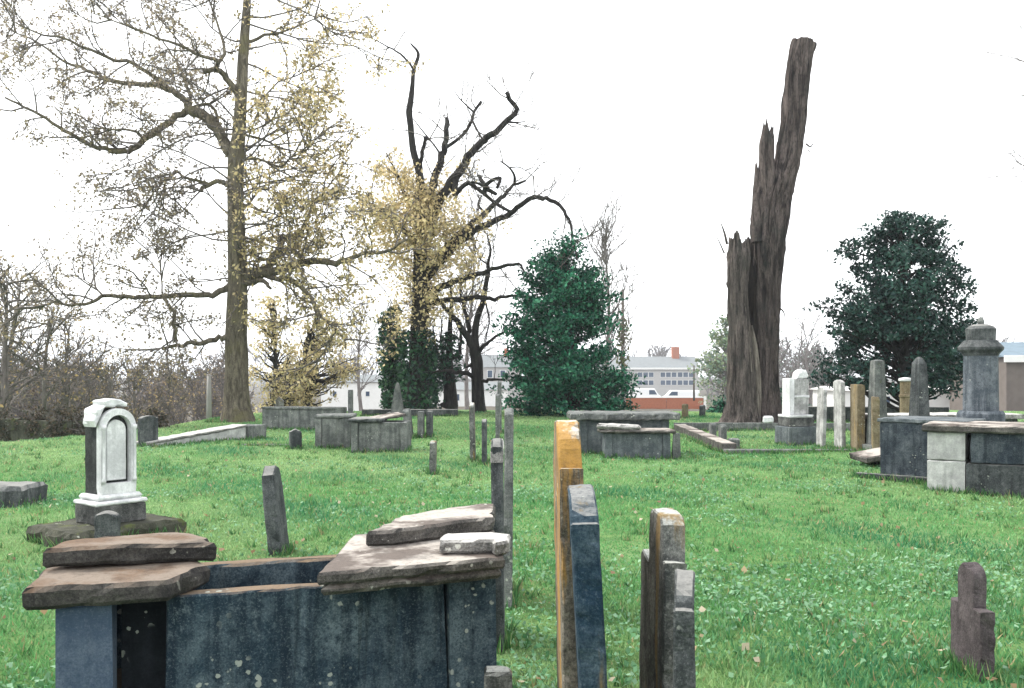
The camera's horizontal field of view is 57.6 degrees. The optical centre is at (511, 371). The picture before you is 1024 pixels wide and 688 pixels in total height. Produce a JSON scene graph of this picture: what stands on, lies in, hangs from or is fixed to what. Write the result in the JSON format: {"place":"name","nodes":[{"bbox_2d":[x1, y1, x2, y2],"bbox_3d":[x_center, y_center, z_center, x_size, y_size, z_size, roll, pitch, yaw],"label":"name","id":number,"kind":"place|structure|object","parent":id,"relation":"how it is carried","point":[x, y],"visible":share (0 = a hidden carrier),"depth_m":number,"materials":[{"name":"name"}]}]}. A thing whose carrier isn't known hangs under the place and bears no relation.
{"place":"outdoors","nodes":[
{"label":"outdoors","id":0,"kind":"place"},
{"bbox_2d":[0,377,1023,687],"bbox_3d":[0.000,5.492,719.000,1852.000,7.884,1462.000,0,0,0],"label":"ground","id":1,"kind":"structure","parent":0,"point":[602,537],"depth_m":9.53,"materials":[{"name":"green plant"}]},
{"bbox_2d":[0,408,16,440],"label":"bramble bush","id":2,"kind":"object","parent":1,"relation":"on","point":[4,415],"visible":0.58,"depth_m":28.13,"materials":[{"name":"brown plant"}]},
{"bbox_2d":[0,481,47,507],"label":"stone block","id":3,"kind":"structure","parent":1,"relation":"on","point":[16,492],"depth_m":11.23,"materials":[{"name":"stone"}]},
{"bbox_2d":[0,225,78,417],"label":"bare tree","id":4,"kind":"object","parent":1,"relation":"on","point":[6,393],"visible":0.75,"depth_m":30.91,"materials":[{"name":"brown plant"}]},
{"bbox_2d":[0,229,88,410],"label":"bare tree","id":5,"kind":"object","parent":1,"relation":"on","point":[16,326],"visible":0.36,"depth_m":40.96,"materials":[{"name":"brown plant"}]},
{"bbox_2d":[0,288,109,419],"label":"thicket tree","id":6,"kind":"object","parent":1,"relation":"on","point":[23,362],"visible":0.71,"depth_m":34.72,"materials":[{"name":"brown plant"}]},
{"bbox_2d":[8,296,123,419],"bbox_3d":[-17.802,0.426,36.772,3.898,6.790,4.457,0,0,0],"label":"thicket tree","id":7,"kind":"object","parent":1,"relation":"on","point":[66,390],"visible":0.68,"depth_m":37.11,"materials":[{"name":"brown plant"}]},
{"bbox_2d":[0,418,136,441],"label":"stone wall","id":8,"kind":"structure","parent":1,"relation":"on","point":[16,435],"depth_m":27.98,"materials":[{"name":"stone"}]},
{"bbox_2d":[13,403,51,439],"bbox_3d":[-14.471,1.678,28.177,1.219,1.463,1.209,0,0,0],"label":"bramble bush","id":9,"kind":"object","parent":8,"relation":"on","point":[38,415],"visible":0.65,"depth_m":28.09,"materials":[{"name":"brown plant"}]},
{"bbox_2d":[42,402,77,438],"bbox_3d":[-13.616,1.586,28.058,1.057,1.388,1.367,0,0,-41],"label":"bramble bush","id":10,"kind":"object","parent":8,"relation":"on","point":[59,414],"visible":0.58,"depth_m":27.72,"materials":[{"name":"brown plant"}]},
{"bbox_2d":[62,406,84,435],"bbox_3d":[-12.739,1.662,27.728,1.139,1.290,1.139,0,0,38],"label":"bramble bush","id":11,"kind":"object","parent":1,"relation":"on","point":[77,425],"visible":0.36,"depth_m":27.59,"materials":[{"name":"brown plant"}]},
{"bbox_2d":[26,398,186,546],"bbox_3d":[-3.921,1.083,9.026,0.914,1.658,1.223,0,0,38],"label":"marble monument","id":12,"kind":"object","parent":1,"relation":"on","point":[110,459],"visible":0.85,"depth_m":8.93,"materials":[{"name":"stone"}]},
{"bbox_2d":[94,510,120,537],"bbox_3d":[-3.501,1.554,8.049,0.207,0.702,0.092,0,0,-5],"label":"footstone","id":13,"kind":"object","parent":1,"relation":"on","point":[107,523],"visible":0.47,"depth_m":8.01,"materials":[{"name":"grey stone"}]},
{"bbox_2d":[74,353,146,421],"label":"thicket tree","id":14,"kind":"object","parent":1,"relation":"on","point":[111,370],"visible":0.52,"depth_m":40.84,"materials":[{"name":"brown plant"}]},
{"bbox_2d":[0,335,260,425],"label":"woods","id":15,"kind":"object","parent":1,"relation":"on","point":[219,385],"visible":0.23,"depth_m":65.45,"materials":[{"name":"brown plant"}]},
{"bbox_2d":[108,345,170,423],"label":"thicket tree","id":16,"kind":"object","parent":1,"relation":"on","point":[134,394],"visible":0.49,"depth_m":43.78,"materials":[{"name":"brown plant"}]},
{"bbox_2d":[138,415,157,446],"bbox_3d":[-7.700,1.402,19.700,0.134,0.965,0.446,0,0,28],"label":"headstone","id":17,"kind":"object","parent":1,"relation":"on","point":[147,428],"visible":0.59,"depth_m":19.61,"materials":[{"name":"grey stone"}]},
{"bbox_2d":[134,406,177,428],"bbox_3d":[-10.409,1.604,27.208,1.612,1.245,1.006,0,0,-28],"label":"bramble bush","id":18,"kind":"object","parent":1,"relation":"on","point":[153,411],"visible":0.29,"depth_m":27.16,"materials":[{"name":"brown plant"}]},
{"bbox_2d":[140,359,198,426],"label":"thicket tree","id":19,"kind":"object","parent":1,"relation":"on","point":[168,402],"visible":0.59,"depth_m":47.82,"materials":[{"name":"brown plant"}]},
{"bbox_2d":[174,354,224,421],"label":"thicket tree","id":20,"kind":"object","parent":1,"relation":"on","point":[203,413],"visible":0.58,"depth_m":51.66,"materials":[{"name":"brown plant"}]},
{"bbox_2d":[136,424,266,445],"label":"retaining wall","id":21,"kind":"structure","parent":1,"relation":"on","point":[238,431],"depth_m":21.29,"materials":[{"name":"stone"}]},
{"bbox_2d":[206,374,211,418],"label":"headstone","id":22,"kind":"object","parent":1,"relation":"on","point":[208,406],"visible":0.79,"depth_m":32.94,"materials":[{"name":"grey stone"}]},
{"bbox_2d":[0,0,445,422],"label":"oak tree","id":23,"kind":"object","parent":1,"relation":"on","point":[236,406],"visible":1,"depth_m":29.37,"materials":[{"name":"brown plant"}]},
{"bbox_2d":[55,554,496,687],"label":"chest tomb","id":24,"kind":"object","parent":1,"relation":"on","point":[283,622],"visible":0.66,"depth_m":3.99,"materials":[{"name":"stone"}]},
{"bbox_2d":[22,561,209,609],"bbox_3d":[-1.684,0.875,4.107,0.686,0.098,0.936,0,0,-16],"label":"broken lid","id":25,"kind":"object","parent":24,"relation":"on","point":[59,587],"visible":0.62,"depth_m":3.72,"materials":[{"name":"brown stone"}]},
{"bbox_2d":[42,532,216,567],"bbox_3d":[-1.692,0.786,4.156,0.690,0.106,0.400,0,0,-21],"label":"broken slab","id":26,"kind":"object","parent":25,"relation":"on","point":[156,547],"depth_m":4.01,"materials":[{"name":"brown stone"}]},
{"bbox_2d":[317,530,504,595],"bbox_3d":[-0.417,0.866,4.311,0.772,0.106,1.082,0,0,0],"label":"moulded lid","id":27,"kind":"object","parent":24,"relation":"on","point":[356,564],"visible":0.71,"depth_m":4.01,"materials":[{"name":"grey stone"}]},
{"bbox_2d":[366,504,495,545],"bbox_3d":[-0.373,0.775,4.747,0.402,0.087,1.044,0,0,43],"label":"broken slab","id":28,"kind":"object","parent":27,"relation":"on","point":[429,525],"depth_m":4.59,"materials":[{"name":"grey stone"}]},
{"bbox_2d":[439,532,510,555],"bbox_3d":[-0.165,0.782,4.236,0.325,0.067,0.275,0,0,0],"label":"stone fragment","id":29,"kind":"object","parent":27,"relation":"on","point":[497,544],"visible":1,"depth_m":4.17,"materials":[{"name":"stone"}]},
{"bbox_2d":[262,465,289,555],"bbox_3d":[-2.074,1.359,8.202,0.113,1.078,0.329,-6,0,0],"label":"headstone","id":30,"kind":"object","parent":1,"relation":"on","point":[275,513],"visible":0.6,"depth_m":8.07,"materials":[{"name":"grey stone"}]},
{"bbox_2d":[248,289,327,412],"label":"yellow tree","id":31,"kind":"object","parent":1,"relation":"on","point":[289,399],"visible":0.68,"depth_m":41.81,"materials":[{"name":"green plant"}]},
{"bbox_2d":[289,429,301,448],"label":"headstone","id":32,"kind":"object","parent":1,"relation":"on","point":[295,437],"visible":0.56,"depth_m":19.21,"materials":[{"name":"grey stone"}]},
{"bbox_2d":[261,406,340,429],"bbox_3d":[-5.848,1.488,25.799,2.342,1.038,0.370,0,0,20],"label":"chest tomb","id":33,"kind":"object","parent":1,"relation":"on","point":[283,416],"depth_m":25.72,"materials":[{"name":"stone"}]},
{"bbox_2d":[289,296,375,406],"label":"yellow tree","id":34,"kind":"object","parent":1,"relation":"on","point":[342,373],"visible":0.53,"depth_m":43.67,"materials":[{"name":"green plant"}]},
{"bbox_2d":[314,413,356,447],"bbox_3d":[-3.760,1.373,19.910,0.829,0.962,0.857,0,0,0],"label":"chest tomb","id":35,"kind":"object","parent":1,"relation":"on","point":[333,429],"visible":0.66,"depth_m":19.53,"materials":[{"name":"grey stone"}]},
{"bbox_2d":[348,390,352,412],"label":"headstone","id":36,"kind":"object","parent":1,"relation":"on","point":[350,401],"visible":0.44,"depth_m":26.83,"materials":[{"name":"grey stone"}]},
{"bbox_2d":[321,375,387,410],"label":"white house","id":37,"kind":"structure","parent":1,"relation":"on","point":[371,395],"depth_m":120.00,"materials":[{"name":"grey"}]},
{"bbox_2d":[334,288,384,410],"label":"bare tree","id":38,"kind":"object","parent":1,"relation":"on","point":[359,389],"visible":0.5,"depth_m":63.73,"materials":[{"name":"grey plant"}]},
{"bbox_2d":[347,416,410,452],"bbox_3d":[-2.711,1.393,19.133,1.200,0.921,1.009,0,0,0],"label":"chest tomb","id":39,"kind":"object","parent":1,"relation":"on","point":[371,433],"visible":0.63,"depth_m":18.73,"materials":[{"name":"grey stone"}]},
{"bbox_2d":[370,412,405,419],"bbox_3d":[-2.599,0.928,19.251,0.755,0.057,0.600,-8,5,-17],"label":"broken slab","id":40,"kind":"object","parent":39,"relation":"on","point":[391,415],"depth_m":19.14,"materials":[{"name":"grey stone"}]},
{"bbox_2d":[374,306,407,408],"bbox_3d":[-4.860,-0.390,37.988,1.584,4.684,1.637,0,0,0],"label":"narrow evergreen","id":41,"kind":"object","parent":1,"relation":"on","point":[389,372],"visible":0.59,"depth_m":37.72,"materials":[{"name":"green plant"}]},
{"bbox_2d":[386,382,403,413],"bbox_3d":[-4.058,1.133,33.001,0.717,1.523,0.722,0,0,0],"label":"obelisk","id":42,"kind":"object","parent":1,"relation":"on","point":[397,403],"visible":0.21,"depth_m":32.84,"materials":[{"name":"grey stone"}]},
{"bbox_2d":[402,408,413,436],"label":"headstone","id":43,"kind":"object","parent":1,"relation":"on","point":[407,412],"visible":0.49,"depth_m":21.81,"materials":[{"name":"grey stone"}]},
{"bbox_2d":[362,409,457,415],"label":"stone wall","id":44,"kind":"structure","parent":1,"relation":"on","point":[414,412],"depth_m":33.40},
{"bbox_2d":[417,411,424,437],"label":"headstone","id":45,"kind":"object","parent":1,"relation":"on","point":[421,423],"visible":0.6,"depth_m":21.98,"materials":[{"name":"grey stone"}]},
{"bbox_2d":[426,411,432,436],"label":"headstone","id":46,"kind":"object","parent":1,"relation":"on","point":[429,422],"visible":0.6,"depth_m":22.18,"materials":[{"name":"grey stone"}]},
{"bbox_2d":[429,440,436,474],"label":"headstone","id":47,"kind":"object","parent":1,"relation":"on","point":[433,457],"visible":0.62,"depth_m":14.54,"materials":[{"name":"grey stone"}]},
{"bbox_2d":[427,287,479,408],"bbox_3d":[-2.660,-0.944,37.487,2.960,5.258,2.470,0,0,0],"label":"ivy clad tree","id":48,"kind":"object","parent":1,"relation":"on","point":[448,379],"visible":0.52,"depth_m":37.27,"materials":[{"name":"green plant"}]},
{"bbox_2d":[406,191,522,411],"bbox_3d":[-1.415,-2.707,37.043,5.142,8.811,5.199,0,0,0],"label":"twisted tree","id":49,"kind":"object","parent":1,"relation":"on","point":[475,375],"visible":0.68,"depth_m":36.80,"materials":[{"name":"black plant"}]},
{"bbox_2d":[433,382,509,406],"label":"white house","id":50,"kind":"structure","parent":1,"relation":"on","point":[489,400],"depth_m":130.00,"materials":[{"name":"grey"}]},
{"bbox_2d":[469,403,475,460],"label":"headstone","id":51,"kind":"object","parent":1,"relation":"on","point":[472,430],"visible":0.77,"depth_m":16.49,"materials":[{"name":"grey stone"}]},
{"bbox_2d":[440,193,507,409],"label":"bare tree","id":52,"kind":"object","parent":1,"relation":"on","point":[466,395],"visible":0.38,"depth_m":59.53,"materials":[{"name":"grey plant"}]},
{"bbox_2d":[337,4,615,408],"bbox_3d":[-1.548,-6.318,36.147,10.406,16.438,6.630,0,0,0],"label":"old broken tree","id":53,"kind":"object","parent":1,"relation":"on","point":[418,391],"visible":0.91,"depth_m":35.58,"materials":[{"name":"yellow plant"}]},
{"bbox_2d":[482,419,486,464],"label":"headstone","id":54,"kind":"object","parent":1,"relation":"on","point":[484,440],"visible":0.7,"depth_m":16.02,"materials":[{"name":"grey stone"}]},
{"bbox_2d":[490,438,504,652],"bbox_3d":[-0.083,1.159,5.621,0.080,1.533,0.473,-1,0,0],"label":"headstone","id":55,"kind":"object","parent":1,"relation":"on","point":[497,479],"visible":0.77,"depth_m":5.39,"materials":[{"name":"grey stone"}]},
{"bbox_2d":[495,394,499,437],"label":"headstone","id":56,"kind":"object","parent":1,"relation":"on","point":[497,415],"visible":0.73,"depth_m":21.86,"materials":[{"name":"grey stone"}]},
{"bbox_2d":[484,666,511,687],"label":"stone stub","id":57,"kind":"object","parent":1,"relation":"on","point":[497,676],"visible":1,"depth_m":3.97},
{"bbox_2d":[498,381,501,433],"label":"headstone","id":58,"kind":"object","parent":1,"relation":"on","point":[500,387],"visible":0.52,"depth_m":23.81,"materials":[{"name":"grey stone"}]},
{"bbox_2d":[482,348,520,402],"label":"grey house","id":59,"kind":"structure","parent":1,"relation":"on","point":[490,368],"depth_m":160.00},
{"bbox_2d":[504,408,513,607],"bbox_3d":[-0.026,1.088,6.619,0.065,1.665,0.507,0,0,0],"label":"headstone","id":60,"kind":"object","parent":1,"relation":"on","point":[508,472],"visible":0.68,"depth_m":6.37,"materials":[{"name":"grey stone"}]},
{"bbox_2d":[3,419,1016,687],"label":"fallen leaves","id":61,"kind":"object","parent":1,"relation":"on","point":[757,659],"visible":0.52,"depth_m":7.92,"materials":[{"name":"plant"}]},
{"bbox_2d":[0,427,1023,687],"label":"ground weeds","id":62,"kind":"object","parent":1,"relation":"on","point":[730,611],"visible":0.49,"depth_m":7.02,"materials":[{"name":"green plant"}]},
{"bbox_2d":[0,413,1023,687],"bbox_3d":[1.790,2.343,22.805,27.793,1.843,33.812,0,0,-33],"label":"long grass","id":63,"kind":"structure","parent":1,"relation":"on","point":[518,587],"depth_m":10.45,"materials":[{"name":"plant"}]},
{"bbox_2d":[485,227,645,417],"bbox_3d":[2.166,-1.470,34.488,5.914,7.850,5.284,0,0,-36],"label":"evergreen tree","id":64,"kind":"object","parent":1,"relation":"on","point":[570,305],"visible":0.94,"depth_m":33.61,"materials":[{"name":"green plant"}]},
{"bbox_2d":[553,420,583,687],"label":"headstone","id":65,"kind":"object","parent":1,"relation":"on","point":[567,465],"visible":0.76,"depth_m":3.52,"materials":[{"name":"orange stone"}]},
{"bbox_2d":[567,484,606,687],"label":"headstone","id":66,"kind":"object","parent":1,"relation":"on","point":[584,527],"visible":1,"depth_m":3.02,"materials":[{"name":"blue stone"}]},
{"bbox_2d":[574,176,656,375],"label":"bare tree","id":67,"kind":"object","parent":1,"relation":"on","point":[603,240],"visible":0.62,"depth_m":51.39,"materials":[{"name":"grey plant"}]},
{"bbox_2d":[217,332,1018,395],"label":"distant woods","id":68,"kind":"object","parent":1,"relation":"on","point":[661,352],"visible":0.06,"depth_m":290.59,"materials":[{"name":"grey plant"}]},
{"bbox_2d":[567,410,680,452],"bbox_3d":[2.190,1.322,18.539,2.185,1.071,1.330,0,0,-1],"label":"chest tomb","id":69,"kind":"object","parent":1,"relation":"on","point":[590,435],"visible":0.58,"depth_m":18.10,"materials":[{"name":"grey stone"}]},
{"bbox_2d":[615,291,632,409],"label":"bare tree","id":70,"kind":"object","parent":1,"relation":"on","point":[622,358],"visible":0.65,"depth_m":59.91,"materials":[{"name":"grey wood"}]},
{"bbox_2d":[597,428,675,458],"bbox_3d":[2.302,1.458,17.383,1.433,0.792,0.756,0,0,0],"label":"chest tomb","id":71,"kind":"object","parent":1,"relation":"on","point":[653,442],"visible":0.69,"depth_m":17.13,"materials":[{"name":"grey stone"}]},
{"bbox_2d":[596,423,640,429],"bbox_3d":[1.980,1.018,17.249,0.854,0.115,0.444,2,0,0],"label":"broken slab","id":72,"kind":"object","parent":71,"relation":"on","point":[610,426],"depth_m":17.06,"materials":[{"name":"stone"}]},
{"bbox_2d":[629,388,660,396],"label":"parked van","id":73,"kind":"object","parent":1,"relation":"on","point":[648,392],"visible":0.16,"depth_m":169.00,"materials":[{"name":"white paint"}]},
{"bbox_2d":[596,347,699,396],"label":"school building","id":74,"kind":"structure","parent":1,"relation":"on","point":[664,375],"depth_m":250.00,"materials":[{"name":"grey"}]},
{"bbox_2d":[639,508,686,687],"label":"headstone","id":75,"kind":"object","parent":1,"relation":"on","point":[662,557],"visible":0.86,"depth_m":3.42,"materials":[{"name":"grey stone"}]},
{"bbox_2d":[626,396,705,408],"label":"brick wall","id":76,"kind":"structure","parent":1,"relation":"on","point":[660,402],"depth_m":110.00,"materials":[{"name":"brick"}]},
{"bbox_2d":[672,433,680,459],"bbox_3d":[3.019,1.510,17.102,0.145,0.784,0.107,0,0,0],"label":"stone post","id":77,"kind":"object","parent":1,"relation":"on","point":[676,449],"visible":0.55,"depth_m":17.05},
{"bbox_2d":[663,390,699,396],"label":"parked van","id":78,"kind":"object","parent":1,"relation":"on","point":[679,393],"visible":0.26,"depth_m":169.00,"materials":[{"name":"white paint"}]},
{"bbox_2d":[673,569,695,687],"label":"headstone","id":79,"kind":"object","parent":1,"relation":"on","point":[684,671],"visible":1,"depth_m":2.81,"materials":[{"name":"grey stone"}]},
{"bbox_2d":[687,314,728,406],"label":"pale green tree","id":80,"kind":"object","parent":1,"relation":"on","point":[717,363],"visible":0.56,"depth_m":74.89,"materials":[{"name":"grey plant"}]},
{"bbox_2d":[709,423,716,435],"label":"headstone","id":81,"kind":"object","parent":1,"relation":"on","point":[712,428],"visible":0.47,"depth_m":21.48,"materials":[{"name":"grey stone"}]},
{"bbox_2d":[706,394,726,412],"bbox_3d":[8.197,1.440,35.995,1.348,1.313,1.475,0,0,23],"label":"shrub","id":82,"kind":"object","parent":1,"relation":"on","point":[720,406],"visible":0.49,"depth_m":35.87,"materials":[{"name":"green plant"}]},
{"bbox_2d":[718,424,726,439],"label":"headstone","id":83,"kind":"object","parent":1,"relation":"on","point":[722,430],"visible":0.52,"depth_m":20.46,"materials":[{"name":"grey stone"}]},
{"bbox_2d":[674,422,852,453],"bbox_3d":[7.391,1.645,21.939,6.421,0.519,7.290,0,0,0],"label":"kerbed plot","id":84,"kind":"object","parent":1,"relation":"on","point":[692,429],"visible":0.26,"depth_m":22.91,"materials":[{"name":"grey stone"}]},
{"bbox_2d":[714,37,818,422],"bbox_3d":[7.537,-3.977,28.029,3.399,12.160,1.769,0,0,-23],"label":"dead tree","id":85,"kind":"object","parent":1,"relation":"on","point":[755,263],"visible":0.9,"depth_m":27.66,"materials":[{"name":"wood"}]},
{"bbox_2d":[775,369,815,445],"bbox_3d":[6.279,0.917,20.602,0.692,1.974,0.616,0,0,-14],"label":"marble monument","id":86,"kind":"object","parent":1,"relation":"on","point":[795,421],"visible":0.92,"depth_m":20.45,"materials":[{"name":"grey stone"}]},
{"bbox_2d":[778,309,842,405],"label":"scrub woods","id":87,"kind":"object","parent":1,"relation":"on","point":[806,360],"visible":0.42,"depth_m":104.58,"materials":[{"name":"grey plant"}]},
{"bbox_2d":[816,387,826,446],"bbox_3d":[6.513,1.109,19.599,0.079,1.583,0.426,2,0,0],"label":"headstone","id":88,"kind":"object","parent":1,"relation":"on","point":[821,415],"visible":0.69,"depth_m":19.48,"materials":[{"name":"grey stone"}]},
{"bbox_2d":[833,380,845,447],"bbox_3d":[6.650,1.019,18.900,0.089,1.725,0.467,-1,0,0],"label":"headstone","id":89,"kind":"object","parent":1,"relation":"on","point":[839,413],"visible":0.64,"depth_m":18.77,"materials":[{"name":"grey stone"}]},
{"bbox_2d":[850,384,864,450],"bbox_3d":[6.830,1.058,18.400,0.154,1.626,0.558,0,0,6],"label":"headstone","id":90,"kind":"object","parent":1,"relation":"on","point":[857,415],"visible":0.69,"depth_m":18.14,"materials":[{"name":"beige stone"}]},
{"bbox_2d":[862,360,886,449],"bbox_3d":[7.068,0.813,18.000,0.497,2.105,0.494,0,0,-8],"label":"obelisk","id":91,"kind":"object","parent":1,"relation":"on","point":[877,383],"visible":0.25,"depth_m":17.90,"materials":[{"name":"grey stone"}]},
{"bbox_2d":[871,396,879,448],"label":"headstone","id":92,"kind":"object","parent":1,"relation":"on","point":[875,424],"visible":0.56,"depth_m":17.59,"materials":[{"name":"beige stone"}]},
{"bbox_2d":[808,406,948,420],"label":"stone wall","id":93,"kind":"structure","parent":1,"relation":"on","point":[812,410],"depth_m":29.81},
{"bbox_2d":[811,386,949,409],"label":"white shed","id":94,"kind":"structure","parent":1,"relation":"on","point":[942,401],"depth_m":72.00,"materials":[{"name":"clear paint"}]},
{"bbox_2d":[801,209,983,412],"bbox_3d":[11.029,-1.749,27.093,5.508,6.042,5.022,0,0,0],"label":"holly tree","id":95,"kind":"object","parent":1,"relation":"on","point":[901,330],"visible":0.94,"depth_m":26.41,"materials":[{"name":"green plant"}]},
{"bbox_2d":[898,377,910,412],"bbox_3d":[9.300,0.965,22.000,0.312,1.670,0.320,0,0,0],"label":"column stump","id":96,"kind":"object","parent":1,"relation":"on","point":[905,384],"visible":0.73,"depth_m":21.89,"materials":[{"name":"beige stone"}]},
{"bbox_2d":[865,413,947,443],"bbox_3d":[7.750,1.345,18.601,1.515,1.018,0.984,0,0,-4],"label":"ledger tomb","id":97,"kind":"object","parent":1,"relation":"on","point":[905,414],"visible":0.13,"depth_m":18.39,"materials":[{"name":"grey stone"}]},
{"bbox_2d":[909,357,929,415],"bbox_3d":[6.652,0.825,15.198,0.464,2.142,0.460,0,0,-20],"label":"obelisk","id":98,"kind":"object","parent":1,"relation":"on","point":[919,400],"visible":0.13,"depth_m":15.13,"materials":[{"name":"grey stone"}]},
{"bbox_2d":[854,416,985,482],"bbox_3d":[6.059,1.265,13.793,1.576,1.179,1.087,0,0,42],"label":"box tomb","id":99,"kind":"object","parent":1,"relation":"on","point":[903,447],"visible":0.44,"depth_m":13.53,"materials":[{"name":"grey stone"}]},
{"bbox_2d":[908,412,1023,421],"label":"ledger tomb","id":100,"kind":"object","parent":1,"relation":"on","point":[1011,417],"visible":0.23,"depth_m":18.49,"materials":[{"name":"grey stone"}]},
{"bbox_2d":[922,421,1023,497],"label":"box tomb","id":101,"kind":"object","parent":1,"relation":"on","point":[979,456],"visible":0.77,"depth_m":12.16,"materials":[{"name":"stone"}]},
{"bbox_2d":[950,562,995,681],"bbox_3d":[2.460,1.464,4.982,0.082,0.888,0.348,0,0,0],"label":"headstone","id":102,"kind":"object","parent":1,"relation":"on","point":[972,617],"visible":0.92,"depth_m":4.90,"materials":[{"name":"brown stone"}]},
{"bbox_2d":[950,342,1023,410],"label":"house","id":103,"kind":"structure","parent":1,"relation":"on","point":[1011,376],"depth_m":62.00,"materials":[{"name":"beige paint"}]},
{"bbox_2d":[962,1,1023,188],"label":"bare tree","id":104,"kind":"object","parent":1,"relation":"on","point":[1021,95],"visible":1,"depth_m":26.48,"materials":[{"name":"grey plant"}]},
{"bbox_3d":[6.303,1.609,15.750,0.559,0.312,0.406,0,0,0],"label":"stone block","id":105,"kind":"object","parent":1,"relation":"on","visible":0},
{"bbox_2d":[849,447,879,463],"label":"ledger slab","id":106,"kind":"structure","parent":105,"relation":"on","point":[869,456],"depth_m":15.49,"materials":[{"name":"grey stone"}]},
{"bbox_2d":[0,0,1023,377],"label":"sky","id":107,"kind":"structure","parent":0,"point":[673,98],"materials":[{"name":"white"}]},
{"bbox_2d":[956,317,1004,421],"bbox_3d":[6.999,0.517,13.900,0.735,2.674,0.736,0,0,-12],"label":"pedestal monument","id":108,"kind":"object","parent":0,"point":[980,348],"visible":0.38,"depth_m":13.71,"materials":[{"name":"grey stone"}]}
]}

